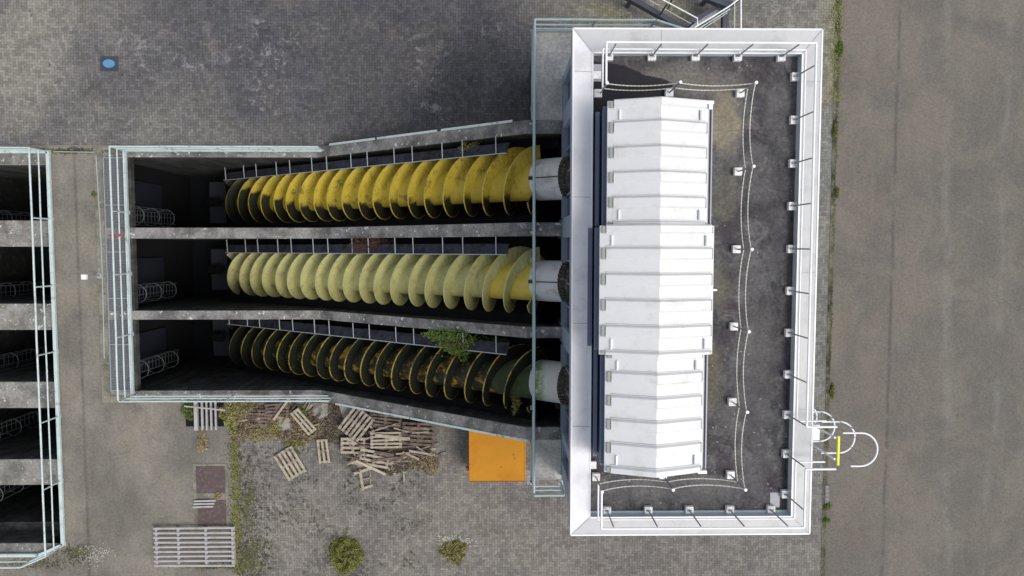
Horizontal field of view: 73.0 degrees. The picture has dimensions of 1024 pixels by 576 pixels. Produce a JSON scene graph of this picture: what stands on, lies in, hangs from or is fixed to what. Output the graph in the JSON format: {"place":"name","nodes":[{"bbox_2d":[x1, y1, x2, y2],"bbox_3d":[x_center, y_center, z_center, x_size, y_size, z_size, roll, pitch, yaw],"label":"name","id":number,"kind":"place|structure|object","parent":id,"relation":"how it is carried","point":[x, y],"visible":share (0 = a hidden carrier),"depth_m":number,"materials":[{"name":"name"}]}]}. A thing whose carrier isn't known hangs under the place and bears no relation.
{"place":"outdoors","nodes":[
{"label":"outdoors","id":0,"kind":"place"},
{"bbox_2d":[33,182,55,419],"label":"water","id":1,"kind":"structure","parent":0,"point":[46,265],"depth_m":32.20,"materials":[{"name":"black liquid"}]},
{"bbox_2d":[0,293,51,329],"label":"divider wall","id":2,"kind":"structure","parent":1,"relation":"in","point":[17,313],"depth_m":26.16,"materials":[{"name":"concrete"}]},
{"bbox_2d":[0,281,42,298],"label":"caged ladder","id":3,"kind":"object","parent":2,"relation":"attached to","point":[13,285],"visible":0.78,"depth_m":29.98,"materials":[{"name":"metal"}]},
{"bbox_2d":[0,485,59,530],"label":"water channel","id":4,"kind":"object","parent":1,"relation":"in","point":[21,510],"visible":0.25,"depth_m":28.73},
{"bbox_2d":[78,541,120,569],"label":"pale gravel","id":5,"kind":"structure","parent":0,"point":[95,555],"depth_m":26.41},
{"bbox_2d":[190,177,230,359],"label":"water","id":6,"kind":"structure","parent":0,"point":[201,249],"depth_m":32.98,"materials":[{"name":"black liquid"}]},
{"bbox_2d":[0,0,835,575],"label":"brick paving","id":7,"kind":"structure","parent":0,"point":[258,72],"depth_m":25.56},
{"bbox_2d":[100,56,118,70],"bbox_3d":[-14.758,-8.217,25.333,0.660,0.045,0.540,0,93,-1],"label":"manhole cover","id":8,"kind":"object","parent":7,"relation":"on","point":[108,63],"visible":1,"depth_m":25.32,"materials":[{"name":"blue metal"}]},
{"bbox_2d":[217,400,242,437],"bbox_3d":[-10.606,4.977,26.033,1.214,0.344,1.578,0,93,-1],"label":"weed clump","id":9,"kind":"object","parent":7,"relation":"on","point":[231,418],"visible":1,"depth_m":26.04,"materials":[{"name":"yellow plant"}]},
{"bbox_2d":[225,441,246,575],"bbox_3d":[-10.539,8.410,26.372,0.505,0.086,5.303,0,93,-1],"label":"seam grass","id":10,"kind":"structure","parent":7,"relation":"on","point":[235,510],"depth_m":26.34,"materials":[{"name":"green plant"}]},
{"bbox_2d":[229,443,264,565],"bbox_3d":[-10.135,8.382,26.378,1.519,0.033,5.144,0,93,-1],"label":"yard moss","id":11,"kind":"object","parent":7,"relation":"on","point":[244,500],"visible":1,"depth_m":26.37,"materials":[{"name":"plant"}]},
{"bbox_2d":[230,515,278,575],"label":"yard moss","id":12,"kind":"object","parent":7,"relation":"on","point":[249,560],"visible":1,"depth_m":26.49,"materials":[{"name":"plant"}]},
{"bbox_2d":[249,431,280,441],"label":"weed clump","id":13,"kind":"object","parent":7,"relation":"on","point":[261,436],"visible":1,"depth_m":26.12,"materials":[{"name":"yellow plant"}]},
{"bbox_2d":[257,418,282,440],"bbox_3d":[-9.004,5.337,26.114,1.243,0.276,1.117,30,92,-2],"label":"weed clump","id":14,"kind":"object","parent":7,"relation":"on","point":[271,429],"visible":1,"depth_m":26.11,"materials":[{"name":"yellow plant"}]},
{"bbox_2d":[231,403,333,442],"bbox_3d":[-8.708,5.119,26.137,3.952,0.350,1.587,0,93,-1],"label":"brushwood","id":15,"kind":"object","parent":7,"relation":"on","point":[295,426],"visible":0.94,"depth_m":26.11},
{"bbox_2d":[265,403,289,415],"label":"wooden pallet","id":16,"kind":"object","parent":15,"relation":"on","point":[284,411],"visible":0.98,"depth_m":25.96,"materials":[{"name":"brown wood"}]},
{"bbox_2d":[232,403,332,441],"bbox_3d":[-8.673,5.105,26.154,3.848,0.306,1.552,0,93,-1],"label":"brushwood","id":17,"kind":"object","parent":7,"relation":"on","point":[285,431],"visible":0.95,"depth_m":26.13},
{"bbox_2d":[273,445,306,480],"bbox_3d":[-8.400,6.638,26.232,0.809,0.149,1.140,-30,93,1],"label":"wooden pallet","id":18,"kind":"object","parent":7,"relation":"on","point":[288,474],"visible":1,"depth_m":26.17,"materials":[{"name":"brown wood"}]},
{"bbox_2d":[312,403,328,418],"bbox_3d":[-7.241,4.662,26.189,0.628,0.044,0.640,0,93,-1],"label":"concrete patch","id":19,"kind":"object","parent":7,"relation":"on","point":[324,408],"visible":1,"depth_m":26.16,"materials":[{"name":"concrete"}]},
{"bbox_2d":[316,438,330,463],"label":"wooden pallet","id":20,"kind":"object","parent":7,"relation":"on","point":[320,444],"visible":1,"depth_m":26.15,"materials":[{"name":"brown wood"}]},
{"bbox_2d":[232,403,432,476],"bbox_3d":[-6.726,5.529,26.218,7.623,0.222,2.420,12,93,-1],"label":"debris pile","id":21,"kind":"object","parent":7,"relation":"on","point":[331,430],"visible":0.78,"depth_m":26.20,"materials":[{"name":"wood"}]},
{"bbox_2d":[247,409,270,425],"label":"wooden pallet","id":22,"kind":"object","parent":21,"relation":"on","point":[259,414],"visible":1,"depth_m":26.00,"materials":[{"name":"brown wood"}]},
{"bbox_2d":[290,407,317,434],"bbox_3d":[-7.813,4.997,25.965,0.417,0.148,1.100,-37,98,9],"label":"wooden pallet","id":23,"kind":"object","parent":21,"relation":"on","point":[305,421],"visible":1,"depth_m":25.92,"materials":[{"name":"brown wood"}]},
{"bbox_2d":[340,437,365,453],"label":"wooden pallet","id":24,"kind":"object","parent":21,"relation":"on","point":[344,445],"visible":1,"depth_m":26.05,"materials":[{"name":"brown wood"}]},
{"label":"loose plank","id":25,"kind":"object","parent":24,"relation":"on","visible":0},
{"bbox_2d":[370,431,402,448],"bbox_3d":[-4.715,5.699,25.949,1.200,0.148,0.612,-2,89,2],"label":"wooden pallet","id":26,"kind":"object","parent":25,"relation":"on","point":[386,444],"visible":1,"depth_m":25.89,"materials":[{"name":"brown wood"}]},
{"bbox_2d":[375,434,409,440],"bbox_3d":[-4.465,5.579,25.859,1.295,0.050,0.130,7,93,-1],"label":"loose plank","id":27,"kind":"object","parent":26,"relation":"on","point":[392,437],"visible":1,"depth_m":25.85,"materials":[{"name":"brown wood"}]},
{"bbox_2d":[354,468,372,490],"bbox_3d":[-5.568,7.244,26.314,0.693,0.085,0.831,-18,93,0],"label":"broken frame","id":28,"kind":"object","parent":21,"relation":"on","point":[363,487],"visible":1,"depth_m":26.30,"materials":[{"name":"brown wood"}]},
{"bbox_2d":[368,412,402,427],"bbox_3d":[-4.753,4.922,26.034,1.250,0.148,0.567,6,90,1],"label":"wooden pallet","id":29,"kind":"object","parent":21,"relation":"on","point":[385,418],"visible":0.7,"depth_m":25.97,"materials":[{"name":"brown wood"}]},
{"bbox_2d":[338,408,374,441],"bbox_3d":[-5.829,5.076,25.929,0.925,0.144,1.100,38,90,-6],"label":"wooden pallet","id":30,"kind":"object","parent":29,"relation":"on","point":[357,422],"visible":0.91,"depth_m":25.87,"materials":[{"name":"grey wood"}]},
{"bbox_2d":[315,519,382,574],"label":"round shrub","id":31,"kind":"object","parent":7,"relation":"on","point":[346,556],"visible":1,"depth_m":26.38,"materials":[{"name":"green plant"}]},
{"bbox_2d":[352,426,431,473],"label":"wood chips","id":32,"kind":"object","parent":7,"relation":"on","point":[404,459],"visible":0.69,"depth_m":26.29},
{"bbox_2d":[359,448,388,468],"bbox_3d":[-5.197,6.422,26.105,1.150,0.147,0.632,12,97,-4],"label":"wooden pallet","id":33,"kind":"object","parent":32,"relation":"on","point":[381,465],"visible":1,"depth_m":26.06,"materials":[{"name":"brown wood"}]},
{"bbox_2d":[402,421,435,446],"bbox_3d":[-3.520,5.477,26.013,1.250,0.148,0.895,4,95,-2],"label":"wooden pallet","id":34,"kind":"object","parent":7,"relation":"on","point":[418,435],"visible":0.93,"depth_m":25.95,"materials":[{"name":"brown wood"}]},
{"bbox_2d":[407,451,445,476],"bbox_3d":[-3.290,6.686,26.288,1.940,0.316,1.233,0,93,-1],"label":"dry brush","id":35,"kind":"object","parent":7,"relation":"on","point":[432,465],"visible":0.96,"depth_m":26.29,"materials":[{"name":"plant"}]},
{"bbox_2d":[435,536,474,566],"bbox_3d":[-2.074,10.140,26.515,1.742,0.229,1.362,0,93,-1],"label":"bush","id":36,"kind":"object","parent":7,"relation":"on","point":[454,553],"visible":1,"depth_m":26.52,"materials":[{"name":"green plant"}]},
{"bbox_2d":[466,431,525,481],"bbox_3d":[-0.602,5.699,25.685,2.182,1.358,2.611,0,93,-1],"label":"orange container","id":37,"kind":"object","parent":7,"relation":"on","point":[492,458],"visible":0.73,"depth_m":25.05,"materials":[{"name":"paint"}]},
{"bbox_2d":[530,440,560,479],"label":"concrete deck","id":38,"kind":"structure","parent":7,"relation":"on","point":[547,459],"depth_m":20.86,"materials":[{"name":"concrete"}]},
{"bbox_2d":[530,480,564,496],"bbox_3d":[1.057,5.906,20.317,0.990,1.136,0.140,0,93,-1],"label":"deck railing","id":39,"kind":"object","parent":38,"relation":"on","point":[560,483],"visible":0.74,"depth_m":20.20,"materials":[{"name":"metal"}]},
{"bbox_2d":[555,27,822,535],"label":"pump house","id":40,"kind":"structure","parent":7,"relation":"on","point":[770,356],"depth_m":16.72,"materials":[{"name":"concrete"}]},
{"bbox_2d":[560,344,568,437],"bbox_3d":[1.572,3.032,19.023,0.210,3.180,2.570,0,93,-1],"label":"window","id":41,"kind":"structure","parent":40,"relation":"in","point":[564,410],"depth_m":20.20,"materials":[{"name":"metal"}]},
{"bbox_2d":[561,125,569,217],"bbox_3d":[1.572,-3.232,18.657,0.210,3.180,2.560,0,93,-1],"label":"window","id":42,"kind":"structure","parent":40,"relation":"in","point":[565,147],"depth_m":19.84,"materials":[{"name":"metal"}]},
{"bbox_2d":[561,238,569,328],"bbox_3d":[1.572,-0.088,18.841,0.210,3.180,2.580,0,93,-1],"label":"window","id":43,"kind":"structure","parent":40,"relation":"in","point":[565,242],"depth_m":20.01,"materials":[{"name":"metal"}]},
{"bbox_2d":[593,347,707,477],"bbox_3d":[3.179,2.803,16.009,2.440,1.846,2.778,0,93,-1],"label":"machine hood","id":44,"kind":"object","parent":40,"relation":"on","point":[652,416],"visible":0.89,"depth_m":15.32,"materials":[{"name":"white paint"}]},
{"bbox_2d":[587,224,716,356],"bbox_3d":[3.175,0.008,15.796,2.730,1.946,2.863,0,93,-1],"label":"machine hood","id":45,"kind":"object","parent":40,"relation":"on","point":[653,289],"visible":1,"depth_m":15.06,"materials":[{"name":"white paint"}]},
{"bbox_2d":[595,96,713,225],"bbox_3d":[3.194,-2.768,15.684,2.450,1.846,2.728,0,93,-1],"label":"machine hood","id":46,"kind":"object","parent":40,"relation":"on","point":[655,160],"visible":0.96,"depth_m":15.00,"materials":[{"name":"white paint"}]},
{"bbox_2d":[591,71,757,493],"bbox_3d":[3.703,-0.177,16.189,3.647,1.156,9.865,0,93,-1],"label":"chain barrier","id":47,"kind":"object","parent":40,"relation":"on","point":[737,171],"visible":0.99,"depth_m":16.26,"materials":[{"name":"metal"}]},
{"bbox_2d":[597,449,835,529],"bbox_3d":[4.746,4.795,16.500,5.435,1.142,1.593,0,93,-1],"label":"roof guardrail","id":48,"kind":"object","parent":40,"relation":"on","point":[689,509],"visible":1,"depth_m":16.49,"materials":[{"name":"metal"}]},
{"bbox_2d":[602,41,836,427],"bbox_3d":[4.727,-1.172,16.152,4.804,1.142,9.126,-4,93,-1],"label":"roof guardrail","id":49,"kind":"object","parent":40,"relation":"on","point":[792,163],"visible":0.99,"depth_m":15.89,"materials":[{"name":"metal"}]},
{"bbox_2d":[813,408,877,466],"bbox_3d":[7.763,3.395,20.908,1.081,10.271,0.812,0,93,-1],"label":"roof ladder","id":50,"kind":"object","parent":40,"relation":"attached to","point":[816,434],"visible":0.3,"depth_m":16.69,"materials":[{"name":"metal"}]},
{"bbox_2d":[823,0,845,101],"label":"kerb grass","id":51,"kind":"structure","parent":7,"relation":"on","point":[836,40],"depth_m":25.67,"materials":[{"name":"green plant"}]},
{"bbox_2d":[0,27,839,575],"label":"ground","id":52,"kind":"structure","parent":0,"point":[128,477],"depth_m":26.21,"materials":[{"name":"concrete"}]},
{"bbox_2d":[0,177,41,499],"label":"retaining wall","id":53,"kind":"structure","parent":52,"relation":"on","point":[16,265],"depth_m":30.83,"materials":[{"name":"concrete"}]},
{"bbox_2d":[0,220,48,246],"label":"divider wall","id":54,"kind":"structure","parent":53,"relation":"attached to","point":[15,233],"depth_m":25.97,"materials":[{"name":"concrete"}]},
{"bbox_2d":[0,210,39,220],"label":"caged ladder","id":55,"kind":"object","parent":54,"relation":"attached to","point":[28,214],"visible":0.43,"depth_m":29.76,"materials":[{"name":"metal"}]},
{"bbox_2d":[0,357,54,407],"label":"divider wall","id":56,"kind":"structure","parent":53,"relation":"attached to","point":[18,387],"depth_m":26.35,"materials":[{"name":"concrete"}]},
{"bbox_2d":[0,347,44,370],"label":"caged ladder","id":57,"kind":"object","parent":56,"relation":"attached to","point":[22,360],"visible":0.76,"depth_m":30.06,"materials":[{"name":"metal"}]},
{"bbox_2d":[0,420,57,484],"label":"divider wall","id":58,"kind":"structure","parent":53,"relation":"attached to","point":[20,461],"depth_m":26.87,"materials":[{"name":"concrete"}]},
{"bbox_2d":[0,408,47,440],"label":"caged ladder","id":59,"kind":"object","parent":58,"relation":"attached to","point":[21,426],"visible":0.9,"depth_m":30.11,"materials":[{"name":"metal"}]},
{"bbox_2d":[0,153,51,181],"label":"retaining wall","id":60,"kind":"structure","parent":52,"relation":"on","point":[14,165],"depth_m":26.04,"materials":[{"name":"concrete"}]},
{"bbox_2d":[0,530,60,552],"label":"retaining wall","id":61,"kind":"structure","parent":52,"relation":"on","point":[29,541],"depth_m":26.61,"materials":[{"name":"concrete"}]},
{"bbox_2d":[0,147,65,568],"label":"pit railing","id":62,"kind":"object","parent":52,"relation":"on","point":[45,553],"visible":1,"depth_m":25.52,"materials":[{"name":"metal"}]},
{"bbox_2d":[0,555,91,570],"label":"yard moss","id":63,"kind":"object","parent":52,"relation":"on","point":[58,566],"visible":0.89,"depth_m":26.39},
{"bbox_2d":[47,543,97,563],"bbox_3d":[-16.702,10.096,26.387,1.934,0.030,0.894,-9,93,0],"label":"yard moss","id":64,"kind":"object","parent":52,"relation":"on","point":[75,549],"visible":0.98,"depth_m":26.39,"materials":[{"name":"plant"}]},
{"bbox_2d":[32,146,115,154],"bbox_3d":[-16.195,-5.071,25.511,4.664,0.043,0.331,0,93,-1],"label":"slab moss","id":65,"kind":"object","parent":52,"relation":"on","point":[82,149],"visible":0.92,"depth_m":25.51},
{"bbox_2d":[93,147,129,401],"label":"walkway kerb","id":66,"kind":"structure","parent":52,"relation":"on","point":[105,381],"depth_m":25.77,"materials":[{"name":"concrete"}]},
{"bbox_2d":[53,151,104,358],"bbox_3d":[-16.058,-1.202,25.717,1.649,0.052,7.706,0,93,-1],"label":"conduit","id":67,"kind":"object","parent":66,"relation":"on","point":[100,236],"visible":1,"depth_m":25.66,"materials":[{"name":"metal"}]},
{"bbox_2d":[177,399,193,420],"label":"weed clump","id":68,"kind":"object","parent":52,"relation":"on","point":[185,411],"visible":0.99,"depth_m":26.05,"materials":[{"name":"green plant"}]},
{"bbox_2d":[153,525,235,566],"bbox_3d":[-12.059,9.827,26.338,3.098,0.203,1.542,0,93,-1],"label":"slatted rack","id":69,"kind":"object","parent":52,"relation":"on","point":[206,537],"visible":1,"depth_m":26.24,"materials":[{"name":"wood"}]},
{"bbox_2d":[192,429,208,457],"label":"weed clump","id":70,"kind":"object","parent":52,"relation":"on","point":[201,440],"visible":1,"depth_m":26.14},
{"bbox_2d":[185,400,223,430],"bbox_3d":[-11.615,4.803,26.081,1.445,0.154,1.128,0,93,-1],"label":"wooden pallet","id":71,"kind":"object","parent":52,"relation":"on","point":[202,418],"visible":0.8,"depth_m":26.13,"materials":[{"name":"wood"}]},
{"bbox_2d":[193,464,228,526],"bbox_3d":[-11.454,7.906,26.325,1.324,0.035,2.443,0,93,-1],"label":"hatch cover","id":72,"kind":"object","parent":52,"relation":"on","point":[209,480],"visible":1,"depth_m":26.32,"materials":[{"name":"concrete"}]},
{"bbox_2d":[108,145,323,400],"bbox_3d":[-10.574,-0.509,25.288,7.460,1.140,9.210,0,93,-1],"label":"pit railing","id":73,"kind":"object","parent":52,"relation":"on","point":[186,148],"visible":0.98,"depth_m":25.33,"materials":[{"name":"metal"}]},
{"bbox_2d":[233,402,257,419],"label":"weed clump","id":74,"kind":"object","parent":52,"relation":"on","point":[245,408],"visible":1,"depth_m":26.00,"materials":[{"name":"green plant"}]},
{"bbox_2d":[102,120,561,176],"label":"retaining wall","id":75,"kind":"structure","parent":52,"relation":"on","point":[201,164],"depth_m":24.84,"materials":[{"name":"concrete"}]},
{"bbox_2d":[538,138,562,410],"bbox_3d":[1.797,-0.324,23.148,2.320,3.400,8.750,0,93,-1],"label":"outflow channel","id":76,"kind":"object","parent":75,"relation":"attached to","point":[550,247],"visible":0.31,"depth_m":24.47,"materials":[{"name":"concrete"}]},
{"bbox_2d":[530,18,683,492],"bbox_3d":[3.438,-0.832,20.598,5.790,2.418,13.400,0,93,-1],"label":"deck railing","id":77,"kind":"object","parent":75,"relation":"on","point":[534,30],"visible":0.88,"depth_m":19.45,"materials":[{"name":"metal"}]},
{"bbox_2d":[111,360,560,441],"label":"retaining wall","id":78,"kind":"structure","parent":52,"relation":"on","point":[206,377],"depth_m":26.07,"materials":[{"name":"concrete"}]},
{"bbox_2d":[118,393,333,401],"bbox_3d":[-10.434,4.068,25.561,7.680,1.132,0.140,0,93,-1],"label":"pit railing","id":79,"kind":"object","parent":78,"relation":"on","point":[236,395],"visible":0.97,"depth_m":25.49,"materials":[{"name":"metal"}]},
{"bbox_2d":[222,138,549,227],"bbox_3d":[-5.779,-3.577,26.275,13.988,10.479,2.620,0,93,-1],"label":"screw trough","id":80,"kind":"object","parent":52,"relation":"on","point":[521,214],"visible":0.29,"depth_m":23.79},
{"bbox_2d":[225,145,568,223],"bbox_3d":[-4.840,-3.487,24.899,14.237,11.033,2.085,0,93,-1],"label":"archimedes screw","id":81,"kind":"object","parent":80,"relation":"in","point":[420,189],"visible":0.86,"depth_m":23.33,"materials":[{"name":"yellow paint"}]},
{"bbox_2d":[223,136,509,180],"bbox_3d":[-6.093,-4.532,24.893,11.935,8.745,0.536,0,93,-1],"label":"deflector plate","id":82,"kind":"object","parent":81,"relation":"attached to","point":[481,150],"visible":1,"depth_m":23.93,"materials":[{"name":"metal"}]},
{"bbox_2d":[227,319,549,420],"bbox_3d":[-5.779,2.493,26.629,13.988,10.479,2.720,0,93,-1],"label":"screw trough","id":83,"kind":"object","parent":52,"relation":"on","point":[496,406],"visible":0.26,"depth_m":24.52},
{"bbox_2d":[228,319,509,354],"bbox_3d":[-6.093,1.503,25.246,11.935,8.745,0.566,0,93,-1],"label":"deflector plate","id":84,"kind":"object","parent":83,"relation":"attached to","point":[492,347],"visible":0.82,"depth_m":24.70,"materials":[{"name":"metal"}]},
{"bbox_2d":[420,325,509,361],"bbox_3d":[-1.531,1.817,21.862,2.841,0.351,1.105,13,93,-2],"label":"leafy bush","id":85,"kind":"object","parent":84,"relation":"on","point":[449,344],"visible":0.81,"depth_m":21.89,"materials":[{"name":"green plant"}]},
{"bbox_2d":[228,320,567,412],"bbox_3d":[-4.840,2.563,25.253,14.238,11.034,2.085,0,93,-1],"label":"archimedes screw","id":86,"kind":"object","parent":83,"relation":"in","point":[400,367],"visible":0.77,"depth_m":23.65,"materials":[{"name":"yellow metal"}]},
{"bbox_2d":[510,395,521,416],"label":"plant","id":87,"kind":"object","parent":86,"relation":"attached to","point":[515,405],"visible":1,"depth_m":21.45,"materials":[{"name":"green plant"}]},
{"bbox_2d":[821,0,839,575],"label":"kerb","id":88,"kind":"structure","parent":52,"relation":"on","point":[833,172],"depth_m":26.19,"materials":[{"name":"concrete"}]},
{"bbox_2d":[821,0,842,567],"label":"kerb moss","id":89,"kind":"object","parent":88,"relation":"on","point":[837,60],"visible":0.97,"depth_m":26.21,"materials":[{"name":"plant"}]},
{"bbox_2d":[529,32,572,127],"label":"concrete deck","id":90,"kind":"structure","parent":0,"point":[553,52],"depth_m":20.19,"materials":[{"name":"concrete"}]},
{"bbox_2d":[625,0,741,27],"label":"steel staircase","id":91,"kind":"structure","parent":0,"point":[721,8],"depth_m":24.59,"materials":[{"name":"metal"}]},
{"bbox_2d":[825,0,1023,575],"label":"asphalt road","id":92,"kind":"structure","parent":0,"point":[927,360],"depth_m":26.27,"materials":[{"name":"asphalt"}]},
{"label":"pit floor","id":93,"kind":"structure","parent":0,"visible":0},
{"bbox_2d":[127,157,194,390],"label":"retaining wall","id":94,"kind":"structure","parent":93,"relation":"on","point":[177,254],"depth_m":30.67,"materials":[{"name":"concrete"}]},
{"bbox_2d":[103,157,129,390],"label":"grated walkway","id":95,"kind":"structure","parent":94,"relation":"on","point":[109,266],"depth_m":25.81,"materials":[{"name":"silver metal"}]},
{"bbox_2d":[134,180,162,224],"bbox_3d":[-15.094,-3.496,28.487,0.125,2.700,1.700,0,93,-1],"label":"sluice plate","id":96,"kind":"object","parent":94,"relation":"attached to","point":[148,195],"visible":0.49,"depth_m":28.68,"materials":[{"name":"black metal"}]},
{"bbox_2d":[137,257,164,299],"bbox_3d":[-15.094,-0.401,28.667,0.125,2.700,1.700,0,93,-1],"label":"sluice plate","id":97,"kind":"object","parent":94,"relation":"attached to","point":[150,270],"visible":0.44,"depth_m":28.84,"materials":[{"name":"black metal"}]},
{"bbox_2d":[139,327,166,373],"bbox_3d":[-15.094,2.624,28.844,0.125,2.700,1.700,0,93,-1],"label":"sluice plate","id":98,"kind":"object","parent":94,"relation":"attached to","point":[153,342],"visible":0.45,"depth_m":29.00,"materials":[{"name":"black metal"}]},
{"bbox_2d":[135,206,175,226],"bbox_3d":[-14.719,-2.907,28.356,0.675,5.240,0.752,0,93,-1],"label":"caged ladder","id":99,"kind":"object","parent":94,"relation":"attached to","point":[154,216],"visible":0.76,"depth_m":28.53,"materials":[{"name":"metal"}]},
{"bbox_2d":[138,281,177,302],"bbox_3d":[-14.719,0.158,28.535,0.675,5.240,0.752,0,93,-1],"label":"caged ladder","id":100,"kind":"object","parent":94,"relation":"attached to","point":[159,285],"visible":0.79,"depth_m":28.77,"materials":[{"name":"metal"}]},
{"bbox_2d":[140,349,179,378],"bbox_3d":[-14.719,3.153,28.710,0.675,5.240,0.752,0,93,-1],"label":"caged ladder","id":101,"kind":"object","parent":94,"relation":"attached to","point":[158,355],"visible":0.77,"depth_m":28.93,"materials":[{"name":"metal"}]},
{"bbox_2d":[206,182,231,224],"bbox_3d":[-13.350,-3.943,32.723,0.821,4.439,1.900,0,93,-1],"label":"bearing pedestal","id":102,"kind":"object","parent":93,"relation":"on","point":[215,200],"visible":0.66,"depth_m":31.38,"materials":[{"name":"black metal"}]},
{"bbox_2d":[208,249,231,289],"bbox_3d":[-13.350,-0.918,32.900,0.821,4.439,1.900,0,93,-1],"label":"bearing pedestal","id":103,"kind":"object","parent":93,"relation":"on","point":[221,260],"visible":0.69,"depth_m":31.56,"materials":[{"name":"black metal"}]},
{"bbox_2d":[210,319,233,355],"bbox_3d":[-13.350,2.107,33.076,0.821,4.439,1.900,0,93,-1],"label":"bearing pedestal","id":104,"kind":"object","parent":93,"relation":"on","point":[221,335],"visible":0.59,"depth_m":31.74,"materials":[{"name":"concrete"}]},
{"bbox_2d":[106,222,562,239],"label":"divider wall","id":105,"kind":"structure","parent":93,"relation":"on","point":[549,229],"depth_m":24.74,"materials":[{"name":"concrete"}]},
{"bbox_2d":[109,297,561,337],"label":"divider wall","id":106,"kind":"structure","parent":93,"relation":"on","point":[204,308],"depth_m":25.89,"materials":[{"name":"concrete"}]},
{"bbox_2d":[224,236,548,323],"bbox_3d":[-5.779,-0.532,26.453,13.988,10.479,2.720,0,93,-1],"label":"screw trough","id":107,"kind":"object","parent":106,"relation":"attached to","point":[519,313],"visible":0.31,"depth_m":24.21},
{"bbox_2d":[226,246,567,313],"bbox_3d":[-4.840,-0.462,25.076,14.237,11.033,2.085,0,93,-1],"label":"archimedes screw","id":108,"kind":"object","parent":107,"relation":"in","point":[417,280],"visible":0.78,"depth_m":23.47,"materials":[{"name":"beige paint"}]},
{"bbox_2d":[225,236,509,254],"bbox_3d":[-6.093,-1.522,25.069,11.935,8.745,0.566,0,93,-1],"label":"deflector plate","id":109,"kind":"object","parent":108,"relation":"attached to","point":[460,249],"visible":0.89,"depth_m":23.89,"materials":[{"name":"metal"}]},
{"bbox_2d":[340,233,397,253],"bbox_3d":[-4.585,-1.469,24.176,3.134,0.391,0.958,0,93,-1],"label":"dead bush","id":110,"kind":"object","parent":109,"relation":"on","point":[372,243],"visible":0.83,"depth_m":24.20,"materials":[{"name":"plant"}]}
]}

